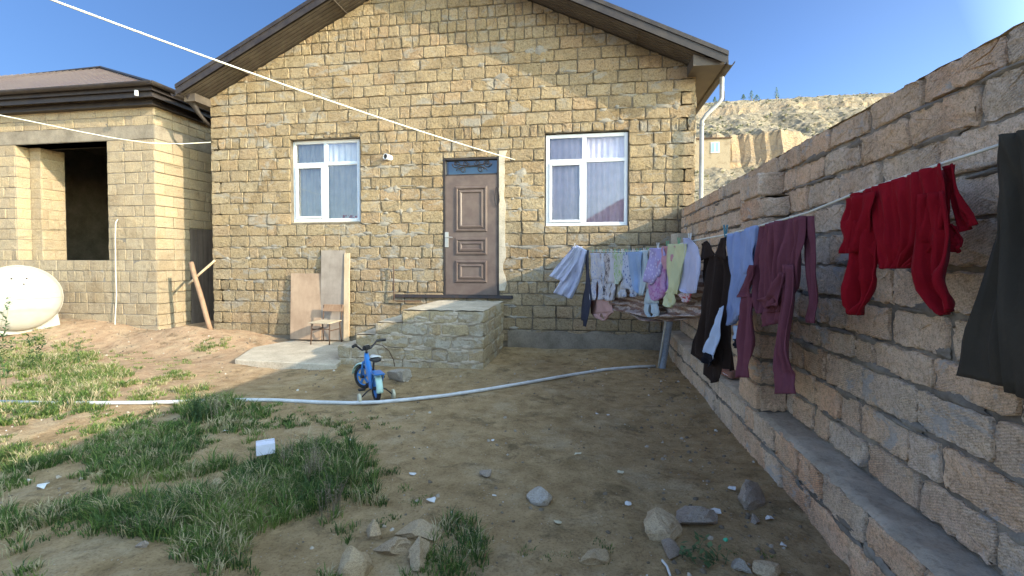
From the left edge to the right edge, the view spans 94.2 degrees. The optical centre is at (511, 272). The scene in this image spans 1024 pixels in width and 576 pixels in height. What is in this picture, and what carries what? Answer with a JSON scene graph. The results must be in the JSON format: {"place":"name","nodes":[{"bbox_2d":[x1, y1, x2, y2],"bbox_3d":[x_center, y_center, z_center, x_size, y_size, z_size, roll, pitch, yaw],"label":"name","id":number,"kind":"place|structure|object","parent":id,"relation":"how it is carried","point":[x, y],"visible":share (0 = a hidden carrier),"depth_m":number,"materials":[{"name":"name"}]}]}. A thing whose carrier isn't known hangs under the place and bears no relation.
{"place":"outdoors","nodes":[
{"label":"outdoors","id":0,"kind":"place"},
{"bbox_2d":[0,327,775,575],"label":"grass","id":1,"kind":"structure","parent":0,"point":[208,512],"depth_m":3.32,"materials":[{"name":"green plant"}]},
{"bbox_2d":[256,438,274,455],"bbox_3d":[-1.865,1.318,3.601,0.126,0.076,0.116,-1,2,-29],"label":"carton","id":2,"kind":"object","parent":1,"relation":"on","point":[265,446],"visible":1,"depth_m":3.56,"materials":[{"name":"white cardboard"}]},
{"bbox_2d":[0,318,850,575],"bbox_3d":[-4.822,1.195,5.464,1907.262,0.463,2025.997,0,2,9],"label":"ground","id":3,"kind":"structure","parent":0,"point":[461,457],"depth_m":3.57,"materials":[{"name":"brown soil"}]},
{"bbox_2d":[0,297,17,388],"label":"tall herb","id":4,"kind":"object","parent":3,"relation":"on","point":[1,361],"visible":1,"depth_m":5.62,"materials":[{"name":"green plant"}]},
{"bbox_2d":[0,265,63,335],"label":"water tank","id":5,"kind":"object","parent":3,"relation":"on","point":[36,295],"visible":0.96,"depth_m":8.32,"materials":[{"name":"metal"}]},
{"bbox_2d":[22,326,51,364],"bbox_3d":[-6.404,1.041,6.419,0.216,0.632,0.302,1,2,39],"label":"tall herb","id":6,"kind":"object","parent":3,"relation":"on","point":[32,350],"visible":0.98,"depth_m":6.40,"materials":[{"name":"green plant"}]},
{"bbox_2d":[36,482,49,488],"bbox_3d":[-3.115,1.410,3.147,0.064,0.020,0.068,-1,2,-18],"label":"scrap","id":7,"kind":"object","parent":3,"relation":"on","point":[42,485],"visible":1,"depth_m":3.15,"materials":[{"name":"paper"}]},
{"bbox_2d":[29,362,57,380],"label":"dry weed","id":8,"kind":"object","parent":3,"relation":"on","point":[40,373],"visible":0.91,"depth_m":5.95,"materials":[{"name":"beige plant"}]},
{"bbox_2d":[73,341,81,365],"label":"tall herb","id":9,"kind":"object","parent":3,"relation":"on","point":[78,357],"visible":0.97,"depth_m":6.70,"materials":[{"name":"green plant"}]},
{"bbox_2d":[0,66,213,329],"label":"unfinished house","id":10,"kind":"structure","parent":3,"relation":"on","point":[68,198],"depth_m":9.24,"materials":[{"name":"stone"}]},
{"bbox_2d":[114,219,117,324],"bbox_3d":[-7.432,0.140,8.889,0.083,2.295,0.219,0,2,-15],"label":"white hose","id":11,"kind":"object","parent":10,"relation":"hanging from","point":[115,273],"visible":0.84,"depth_m":8.97,"materials":[{"name":"plastic"}]},
{"bbox_2d":[189,229,213,323],"bbox_3d":[-6.444,0.110,10.115,0.036,2.010,0.925,0,2,9],"label":"boarded door","id":12,"kind":"structure","parent":10,"relation":"in","point":[201,242],"depth_m":9.92,"materials":[{"name":"brown wood"}]},
{"bbox_2d":[135,540,148,547],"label":"rock","id":13,"kind":"object","parent":3,"relation":"on","point":[144,544],"visible":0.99,"depth_m":2.44,"materials":[{"name":"white stone"}]},
{"bbox_2d":[182,383,212,422],"bbox_3d":[-2.946,1.219,4.440,0.272,0.369,0.259,0,2,9],"label":"bushy weed","id":14,"kind":"object","parent":3,"relation":"on","point":[196,405],"visible":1,"depth_m":4.45,"materials":[{"name":"green plant"}]},
{"bbox_2d":[188,262,212,329],"bbox_3d":[-5.685,0.430,8.693,0.560,1.265,0.085,1,2,21],"label":"timber pole","id":15,"kind":"object","parent":3,"relation":"on","point":[200,296],"visible":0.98,"depth_m":8.67,"materials":[{"name":"brown wood"}]},
{"bbox_2d":[212,477,223,485],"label":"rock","id":16,"kind":"object","parent":3,"relation":"on","point":[216,479],"visible":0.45,"depth_m":3.24,"materials":[{"name":"beige stone"}]},
{"bbox_2d":[209,388,231,417],"bbox_3d":[-2.825,1.252,4.559,0.194,0.280,0.228,0,2,9],"label":"dry weed","id":17,"kind":"object","parent":3,"relation":"on","point":[217,406],"visible":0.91,"depth_m":4.54,"materials":[{"name":"beige plant"}]},
{"bbox_2d":[266,429,295,466],"bbox_3d":[-1.684,1.313,3.502,0.167,0.269,0.184,0,2,9],"label":"dry weed","id":18,"kind":"object","parent":3,"relation":"on","point":[283,457],"visible":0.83,"depth_m":3.51,"materials":[{"name":"plant"}]},
{"bbox_2d":[235,340,350,369],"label":"cement slab","id":19,"kind":"structure","parent":3,"relation":"on","point":[305,354],"depth_m":7.22,"materials":[{"name":"grey concrete"}]},
{"bbox_2d":[290,273,320,339],"bbox_3d":[-3.719,0.603,8.584,0.664,1.176,0.178,0,2,9],"label":"chipboard","id":20,"kind":"object","parent":19,"relation":"on","point":[305,298],"visible":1,"depth_m":8.58,"materials":[{"name":"beige wood"}]},
{"bbox_2d":[308,304,343,344],"bbox_3d":[-3.192,0.886,8.170,0.429,0.650,0.432,0,2,9],"label":"chair","id":21,"kind":"object","parent":19,"relation":"on","point":[333,307],"visible":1,"depth_m":8.29,"materials":[{"name":"brown wood"}]},
{"bbox_2d":[321,250,345,339],"bbox_3d":[-3.205,0.396,8.516,0.507,1.593,0.158,0,2,9],"label":"plywood sheet","id":22,"kind":"object","parent":19,"relation":"on","point":[332,276],"visible":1,"depth_m":8.52,"materials":[{"name":"beige wood"}]},
{"bbox_2d":[343,253,349,340],"bbox_3d":[-2.930,0.423,8.443,0.103,1.542,0.242,0,2,-10],"label":"timber batten","id":23,"kind":"object","parent":19,"relation":"on","point":[346,335],"visible":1,"depth_m":8.43,"materials":[{"name":"brown wood"}]},
{"bbox_2d":[301,430,334,484],"bbox_3d":[-1.332,1.262,3.258,0.206,0.354,0.207,0,2,9],"label":"dry weed","id":24,"kind":"object","parent":3,"relation":"on","point":[311,463],"visible":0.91,"depth_m":3.25,"materials":[{"name":"plant"}]},
{"bbox_2d":[0,365,655,404],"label":"water pipe","id":25,"kind":"object","parent":3,"relation":"on","point":[381,401],"visible":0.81,"depth_m":5.06,"materials":[{"name":"grey plastic"}]},
{"bbox_2d":[313,467,348,516],"bbox_3d":[-1.092,1.319,2.858,0.178,0.266,0.202,0,2,9],"label":"dry weed","id":26,"kind":"object","parent":3,"relation":"on","point":[336,500],"visible":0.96,"depth_m":2.87,"materials":[{"name":"plant"}]},
{"bbox_2d":[337,545,373,575],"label":"rock","id":27,"kind":"object","parent":3,"relation":"on","point":[354,561],"visible":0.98,"depth_m":2.27,"materials":[{"name":"beige stone"}]},
{"bbox_2d":[351,338,395,401],"bbox_3d":[-1.593,1.089,5.381,0.426,0.587,0.916,-1,2,-25],"label":"childs bicycle","id":28,"kind":"object","parent":3,"relation":"on","point":[374,382],"visible":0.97,"depth_m":5.25,"materials":[{"name":"metal"}]},
{"bbox_2d":[366,519,381,538],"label":"rock","id":29,"kind":"object","parent":3,"relation":"on","point":[373,531],"visible":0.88,"depth_m":2.62,"materials":[{"name":"beige stone"}]},
{"bbox_2d":[373,536,410,555],"bbox_3d":[-0.629,1.438,2.492,0.185,0.120,0.108,-1,2,-27],"label":"rock","id":30,"kind":"object","parent":3,"relation":"on","point":[396,545],"visible":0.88,"depth_m":2.47,"materials":[{"name":"beige stone"}]},
{"bbox_2d":[386,369,411,382],"bbox_3d":[-1.449,1.288,6.032,0.310,0.168,0.197,1,2,24],"label":"stone block","id":31,"kind":"object","parent":3,"relation":"on","point":[402,375],"depth_m":5.96,"materials":[{"name":"grey stone"}]},
{"bbox_2d":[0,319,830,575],"bbox_3d":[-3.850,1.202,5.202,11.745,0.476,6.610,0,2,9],"label":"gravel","id":32,"kind":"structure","parent":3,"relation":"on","point":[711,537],"depth_m":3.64,"materials":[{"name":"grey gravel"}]},
{"bbox_2d":[395,519,442,540],"bbox_3d":[-0.512,1.431,2.639,0.267,0.065,0.129,1,2,20],"label":"rock","id":33,"kind":"object","parent":3,"relation":"on","point":[415,529],"visible":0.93,"depth_m":2.63,"materials":[{"name":"beige stone"}]},
{"bbox_2d":[408,536,429,570],"bbox_3d":[-0.478,1.408,2.408,0.115,0.133,0.194,0,2,9],"label":"rock","id":34,"kind":"object","parent":3,"relation":"on","point":[418,549],"visible":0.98,"depth_m":2.38,"materials":[{"name":"beige stone"}]},
{"bbox_2d":[338,300,503,369],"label":"entrance steps","id":35,"kind":"structure","parent":3,"relation":"on","point":[458,334],"depth_m":6.71,"materials":[{"name":"stone"}]},
{"bbox_2d":[426,497,435,502],"bbox_3d":[-0.506,1.419,2.975,0.060,0.018,0.046,0,2,-8],"label":"scrap","id":36,"kind":"object","parent":3,"relation":"on","point":[432,499],"visible":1,"depth_m":2.97,"materials":[{"name":"paper"}]},
{"bbox_2d":[171,0,734,349],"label":"stone house","id":37,"kind":"structure","parent":3,"relation":"on","point":[583,113],"depth_m":8.19,"materials":[{"name":"stone"}]},
{"bbox_2d":[0,115,210,143],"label":"washing line","id":38,"kind":"object","parent":37,"relation":"attached to","point":[100,135],"visible":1,"depth_m":7.32,"materials":[{"name":"plastic"}]},
{"bbox_2d":[188,260,215,284],"bbox_3d":[-5.798,-0.010,8.898,0.477,0.474,0.045,0,2,-13],"label":"wooden stick","id":39,"kind":"object","parent":37,"relation":"attached to","point":[203,270],"visible":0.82,"depth_m":8.89,"materials":[{"name":"brown wood"}]},
{"bbox_2d":[50,0,514,159],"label":"washing line","id":40,"kind":"object","parent":37,"relation":"attached to","point":[109,21],"visible":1,"depth_m":4.49,"materials":[{"name":"plastic"}]},
{"bbox_2d":[293,139,360,222],"bbox_3d":[-3.386,-1.652,8.737,1.378,1.633,0.182,0,2,9],"label":"window","id":41,"kind":"structure","parent":37,"relation":"in","point":[327,181],"depth_m":8.77,"materials":[{"name":"plastic"}]},
{"bbox_2d":[383,153,392,160],"bbox_3d":[-2.172,-2.022,8.347,0.104,0.110,0.155,1,2,28],"label":"vent pipe","id":42,"kind":"object","parent":37,"relation":"attached to","point":[388,157],"visible":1,"depth_m":8.30,"materials":[{"name":"plastic"}]},
{"bbox_2d":[393,265,420,301],"bbox_3d":[-1.837,0.191,8.323,0.511,0.634,0.022,0,2,9],"label":"reinforcing bar","id":43,"kind":"object","parent":37,"relation":"attached to","point":[394,294],"visible":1,"depth_m":8.35,"materials":[{"name":"brown metal"}]},
{"bbox_2d":[445,174,496,294],"bbox_3d":[-0.713,-0.645,8.187,0.942,2.057,0.129,0,2,9],"label":"door","id":44,"kind":"structure","parent":37,"relation":"in","point":[470,206],"depth_m":8.18,"materials":[{"name":"metal"}]},
{"bbox_2d":[495,187,499,205],"bbox_3d":[-0.251,-1.290,8.071,0.086,0.333,0.032,0,2,9],"label":"hinge","id":45,"kind":"object","parent":37,"relation":"attached to","point":[495,196],"visible":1,"depth_m":8.06,"materials":[{"name":"metal"}]},
{"bbox_2d":[546,132,627,225],"bbox_3d":[1.242,-1.522,7.958,1.406,1.673,0.182,0,2,9],"label":"window","id":46,"kind":"structure","parent":37,"relation":"in","point":[587,174],"depth_m":7.99,"materials":[{"name":"plastic"}]},
{"bbox_2d":[572,144,997,251],"bbox_3d":[1.295,-0.364,4.632,0.010,0.312,6.598,0,2,-5],"label":"washing line","id":47,"kind":"object","parent":37,"relation":"attached to","point":[933,166],"visible":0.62,"depth_m":2.19,"materials":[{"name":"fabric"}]},
{"bbox_2d":[549,245,586,298],"bbox_3d":[0.838,-0.009,7.100,0.677,0.810,0.143,1,2,39],"label":"white shirt","id":48,"kind":"object","parent":47,"relation":"hanging from","point":[567,272],"visible":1,"depth_m":7.08,"materials":[{"name":"fabric"}]},
{"bbox_2d":[581,250,590,326],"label":"dark leggings","id":49,"kind":"object","parent":47,"relation":"hanging from","point":[586,305],"visible":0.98,"depth_m":6.79,"materials":[{"name":"blue fabric"}]},
{"bbox_2d":[589,253,604,299],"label":"leggings","id":50,"kind":"object","parent":47,"relation":"hanging from","point":[597,268],"visible":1,"depth_m":6.27,"materials":[{"name":"fabric"}]},
{"bbox_2d":[590,281,613,320],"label":"baby trousers","id":51,"kind":"object","parent":47,"relation":"hanging from","point":[603,307],"visible":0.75,"depth_m":6.31,"materials":[{"name":"fabric"}]},
{"bbox_2d":[599,253,609,298],"bbox_3d":[1.167,0.048,5.824,0.048,0.578,0.617,0,2,-7],"label":"printed shirt","id":52,"kind":"object","parent":47,"relation":"hanging from","point":[606,259],"visible":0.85,"depth_m":5.87,"materials":[{"name":"fabric"}]},
{"bbox_2d":[604,253,616,300],"bbox_3d":[1.177,0.054,5.678,0.064,0.591,0.463,0,2,-4],"label":"white romper","id":53,"kind":"object","parent":47,"relation":"hanging from","point":[610,290],"visible":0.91,"depth_m":5.63,"materials":[{"name":"fabric"}]},
{"bbox_2d":[612,253,623,284],"bbox_3d":[1.200,-0.049,5.370,0.048,0.362,0.406,0,2,-7],"label":"green shirt","id":54,"kind":"object","parent":47,"relation":"hanging from","point":[618,265],"visible":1,"depth_m":5.38,"materials":[{"name":"fabric"}]},
{"bbox_2d":[615,281,620,296],"bbox_3d":[1.234,0.029,5.497,0.039,0.524,0.248,0,2,-9],"label":"cream vest","id":55,"kind":"object","parent":47,"relation":"hanging from","point":[617,289],"visible":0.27,"depth_m":5.51,"materials":[{"name":"fabric"}]},
{"bbox_2d":[618,259,626,297],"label":"pale leggings","id":56,"kind":"object","parent":47,"relation":"hanging from","point":[622,292],"visible":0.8,"depth_m":5.29,"materials":[{"name":"fabric"}]},
{"bbox_2d":[622,252,631,289],"bbox_3d":[1.233,-0.019,5.099,0.059,0.405,0.383,0,2,-2],"label":"dotted shirt","id":57,"kind":"object","parent":47,"relation":"hanging from","point":[626,274],"visible":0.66,"depth_m":5.09,"materials":[{"name":"fabric"}]},
{"bbox_2d":[629,282,638,296],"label":"dotted trousers","id":58,"kind":"object","parent":47,"relation":"hanging from","point":[633,293],"visible":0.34,"depth_m":4.93,"materials":[{"name":"fabric"}]},
{"bbox_2d":[628,252,641,292],"bbox_3d":[1.246,-0.005,4.806,0.072,0.414,0.435,0,2,-2],"label":"light blue shirt","id":59,"kind":"object","parent":47,"relation":"hanging from","point":[634,259],"visible":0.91,"depth_m":4.78,"materials":[{"name":"fabric"}]},
{"bbox_2d":[639,251,647,295],"bbox_3d":[1.267,0.007,4.605,0.046,0.440,0.227,0,2,-10],"label":"aqua vest","id":60,"kind":"object","parent":47,"relation":"hanging from","point":[644,259],"visible":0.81,"depth_m":4.60,"materials":[{"name":"fabric"}]},
{"bbox_2d":[645,250,649,288],"bbox_3d":[1.295,-0.030,4.464,0.061,0.367,0.209,0,2,5],"label":"beige vest","id":61,"kind":"object","parent":47,"relation":"hanging from","point":[646,265],"visible":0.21,"depth_m":4.50,"materials":[{"name":"fabric"}]},
{"bbox_2d":[643,248,665,284],"bbox_3d":[1.280,-0.054,4.295,0.046,0.343,0.499,0,2,-7],"label":"lilac romper","id":62,"kind":"object","parent":47,"relation":"hanging from","point":[652,272],"visible":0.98,"depth_m":4.30,"materials":[{"name":"fabric"}]},
{"bbox_2d":[665,273,667,292],"bbox_3d":[1.331,-0.020,4.049,0.055,0.392,0.311,0,2,-5],"label":"flowered romper","id":63,"kind":"object","parent":47,"relation":"hanging from","point":[666,282],"visible":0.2,"depth_m":4.09,"materials":[{"name":"fabric"}]},
{"bbox_2d":[661,246,674,269],"bbox_3d":[1.305,-0.125,3.986,0.040,0.199,0.261,0,2,-7],"label":"rose vest","id":64,"kind":"object","parent":47,"relation":"hanging from","point":[663,260],"visible":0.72,"depth_m":4.04,"materials":[{"name":"fabric"}]},
{"bbox_2d":[662,244,686,307],"bbox_3d":[1.314,0.028,3.857,0.062,0.528,0.454,0,2,-3],"label":"yellow shirt","id":65,"kind":"object","parent":47,"relation":"hanging from","point":[675,268],"visible":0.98,"depth_m":3.85,"materials":[{"name":"fabric"}]},
{"bbox_2d":[678,238,700,293],"bbox_3d":[1.341,-0.054,3.650,0.048,0.429,0.396,0,2,-6],"label":"white frock","id":66,"kind":"object","parent":47,"relation":"hanging from","point":[691,272],"visible":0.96,"depth_m":3.59,"materials":[{"name":"fabric"}]},
{"bbox_2d":[691,237,733,382],"bbox_3d":[1.416,0.267,3.413,0.104,1.023,0.627,0,2,-4],"label":"brown dress","id":67,"kind":"object","parent":47,"relation":"hanging from","point":[716,276],"visible":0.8,"depth_m":3.30,"materials":[{"name":"fabric"}]},
{"bbox_2d":[723,225,727,236],"bbox_3d":[1.424,-0.272,3.175,0.029,0.096,0.016,0,2,-5],"label":"clothes peg","id":68,"kind":"object","parent":47,"relation":"attached to","point":[725,232],"visible":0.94,"depth_m":3.17,"materials":[{"name":"plastic"}]},
{"bbox_2d":[701,225,758,367],"bbox_3d":[1.419,0.185,3.094,0.123,0.944,0.560,0,2,-13],"label":"blue top","id":69,"kind":"object","parent":47,"relation":"hanging from","point":[741,246],"visible":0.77,"depth_m":3.04,"materials":[{"name":"fabric"}]},
{"bbox_2d":[735,216,818,393],"bbox_3d":[1.447,0.183,2.683,0.132,0.968,0.608,0,2,-8],"label":"maroon jumper","id":70,"kind":"object","parent":47,"relation":"hanging from","point":[773,278],"visible":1,"depth_m":2.56,"materials":[{"name":"fabric"}]},
{"bbox_2d":[838,163,978,315],"bbox_3d":[1.542,-0.104,1.888,0.173,0.588,0.505,0,2,-5],"label":"red jumper","id":71,"kind":"object","parent":47,"relation":"hanging from","point":[901,223],"visible":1,"depth_m":1.83,"materials":[{"name":"fabric"}]},
{"bbox_2d":[956,130,1023,404],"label":"olive skirt","id":72,"kind":"object","parent":47,"relation":"hanging from","point":[992,348],"visible":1,"depth_m":1.49,"materials":[{"name":"fabric"}]},
{"bbox_2d":[479,469,491,477],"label":"rock","id":73,"kind":"object","parent":3,"relation":"on","point":[485,473],"visible":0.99,"depth_m":3.35,"materials":[{"name":"beige stone"}]},
{"bbox_2d":[527,486,551,506],"bbox_3d":[0.178,1.423,3.014,0.152,0.112,0.159,-1,2,-30],"label":"rock","id":74,"kind":"object","parent":3,"relation":"on","point":[540,496],"visible":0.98,"depth_m":2.98,"materials":[{"name":"grey stone"}]},
{"bbox_2d":[579,548,609,564],"bbox_3d":[0.419,1.448,2.412,0.169,0.072,0.092,0,2,-7],"label":"rock","id":75,"kind":"object","parent":3,"relation":"on","point":[596,556],"visible":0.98,"depth_m":2.39,"materials":[{"name":"beige stone"}]},
{"bbox_2d":[644,507,682,541],"bbox_3d":[0.833,1.413,2.632,0.202,0.151,0.214,1,2,26],"label":"rock","id":76,"kind":"object","parent":3,"relation":"on","point":[660,524],"visible":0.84,"depth_m":2.59,"materials":[{"name":"beige stone"}]},
{"bbox_2d":[661,559,670,575],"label":"white stick","id":77,"kind":"object","parent":3,"relation":"on","point":[665,564],"visible":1,"depth_m":2.31,"materials":[{"name":"paper"}]},
{"bbox_2d":[661,538,679,559],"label":"rock","id":78,"kind":"object","parent":3,"relation":"on","point":[671,547],"visible":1,"depth_m":2.44,"materials":[{"name":"grey stone"}]},
{"bbox_2d":[658,233,689,368],"bbox_3d":[2.291,0.439,6.763,0.413,1.984,0.219,0,2,-3],"label":"clothes post","id":79,"kind":"object","parent":3,"relation":"on","point":[666,342],"visible":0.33,"depth_m":6.76,"materials":[{"name":"metal"}]},
{"bbox_2d":[657,322,666,367],"bbox_3d":[2.214,0.471,6.706,0.301,1.780,0.094,0,2,16],"label":"pole","id":80,"kind":"object","parent":79,"relation":"attached to","point":[661,344],"visible":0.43,"depth_m":6.74,"materials":[{"name":"grey metal"}]},
{"bbox_2d":[679,534,708,563],"bbox_3d":[0.915,1.401,2.437,0.108,0.080,0.229,1,2,44],"label":"seedling","id":81,"kind":"object","parent":3,"relation":"on","point":[682,547],"visible":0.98,"depth_m":2.40,"materials":[{"name":"green plant"}]},
{"bbox_2d":[675,505,717,524],"bbox_3d":[1.065,1.407,2.759,0.242,0.119,0.194,0,2,9],"label":"rock","id":82,"kind":"object","parent":3,"relation":"on","point":[690,515],"visible":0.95,"depth_m":2.71,"materials":[{"name":"grey stone"}]},
{"bbox_2d":[693,531,731,567],"bbox_3d":[0.980,1.389,2.380,0.178,0.109,0.180,-1,2,-32],"label":"seedling","id":83,"kind":"object","parent":3,"relation":"on","point":[707,555],"visible":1,"depth_m":2.35,"materials":[{"name":"green plant"}]},
{"bbox_2d":[712,508,721,513],"bbox_3d":[1.203,1.415,2.825,0.071,0.019,0.060,0,2,9],"label":"scrap","id":84,"kind":"object","parent":3,"relation":"on","point":[717,510],"visible":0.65,"depth_m":2.82,"materials":[{"name":"paper"}]},
{"bbox_2d":[731,558,751,573],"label":"rock","id":85,"kind":"object","parent":3,"relation":"on","point":[739,564],"visible":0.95,"depth_m":2.31,"materials":[{"name":"grey stone"}]},
{"bbox_2d":[737,479,765,510],"bbox_3d":[1.480,1.391,2.964,0.217,0.207,0.151,-1,2,-29],"label":"rock","id":86,"kind":"object","parent":3,"relation":"on","point":[751,496],"visible":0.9,"depth_m":2.92,"materials":[{"name":"grey stone"}]},
{"bbox_2d":[750,513,759,523],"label":"rock","id":87,"kind":"object","parent":3,"relation":"on","point":[754,519],"visible":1,"depth_m":2.73,"materials":[{"name":"grey stone"}]},
{"bbox_2d":[752,560,780,575],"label":"rock","id":88,"kind":"object","parent":3,"relation":"on","point":[763,568],"visible":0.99,"depth_m":2.27,"materials":[{"name":"beige stone"}]},
{"bbox_2d":[668,22,1023,575],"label":"block wall","id":89,"kind":"structure","parent":3,"relation":"on","point":[884,440],"depth_m":2.27,"materials":[{"name":"stone"}]},
{"bbox_2d":[721,368,739,378],"bbox_3d":[2.123,0.975,4.616,0.120,0.060,0.200,0,2,-8],"label":"brick piece","id":90,"kind":"object","parent":89,"relation":"on","point":[731,374],"visible":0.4,"depth_m":4.56,"materials":[{"name":"red brick"}]},
{"bbox_2d":[0,0,1023,102],"label":"sky","id":91,"kind":"structure","parent":0,"point":[805,48],"materials":[{"name":"blue"}]},
{"bbox_2d":[608,270,703,321],"bbox_3d":[1.370,0.216,4.811,0.170,0.554,2.638,0,2,-5],"label":"patterned sheet","id":92,"kind":"object","parent":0,"point":[677,311],"visible":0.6,"depth_m":4.27,"materials":[{"name":"fabric"}]},
{"bbox_2d":[644,289,659,316],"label":"aqua leggings","id":93,"kind":"object","parent":92,"relation":"hanging from","point":[651,306],"visible":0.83,"depth_m":4.49,"materials":[{"name":"fabric"}]},
{"bbox_2d":[648,260,666,300],"bbox_3d":[1.293,0.069,4.280,0.052,0.374,0.458,0,2,-4],"label":"pink romper","id":94,"kind":"object","parent":92,"relation":"hanging from","point":[657,289],"visible":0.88,"depth_m":4.21,"materials":[{"name":"fabric"}]},
{"bbox_2d":[677,293,691,302],"bbox_3d":[1.348,0.192,3.720,0.065,0.085,0.242,0,2,2],"label":"red white top","id":95,"kind":"object","parent":92,"relation":"hanging from","point":[685,297],"visible":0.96,"depth_m":3.70,"materials":[{"name":"fabric"}]},
{"bbox_2d":[694,92,894,201],"bbox_3d":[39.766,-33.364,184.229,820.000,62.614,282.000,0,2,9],"label":"hill","id":96,"kind":"structure","parent":0,"point":[757,149],"depth_m":135.14,"materials":[{"name":"beige stone"}]},
{"bbox_2d":[695,137,731,169],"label":"hillside house","id":97,"kind":"structure","parent":96,"relation":"on","point":[716,151],"depth_m":106.42,"materials":[{"name":"paint"}]},
{"bbox_2d":[711,142,719,152],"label":"window","id":98,"kind":"structure","parent":97,"relation":"in","point":[714,145],"depth_m":106.35,"materials":[{"name":"glass"}]},
{"bbox_2d":[695,92,888,197],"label":"scrub","id":99,"kind":"object","parent":96,"relation":"on","point":[739,126],"visible":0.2,"depth_m":140.14,"materials":[{"name":"plant"}]}
]}

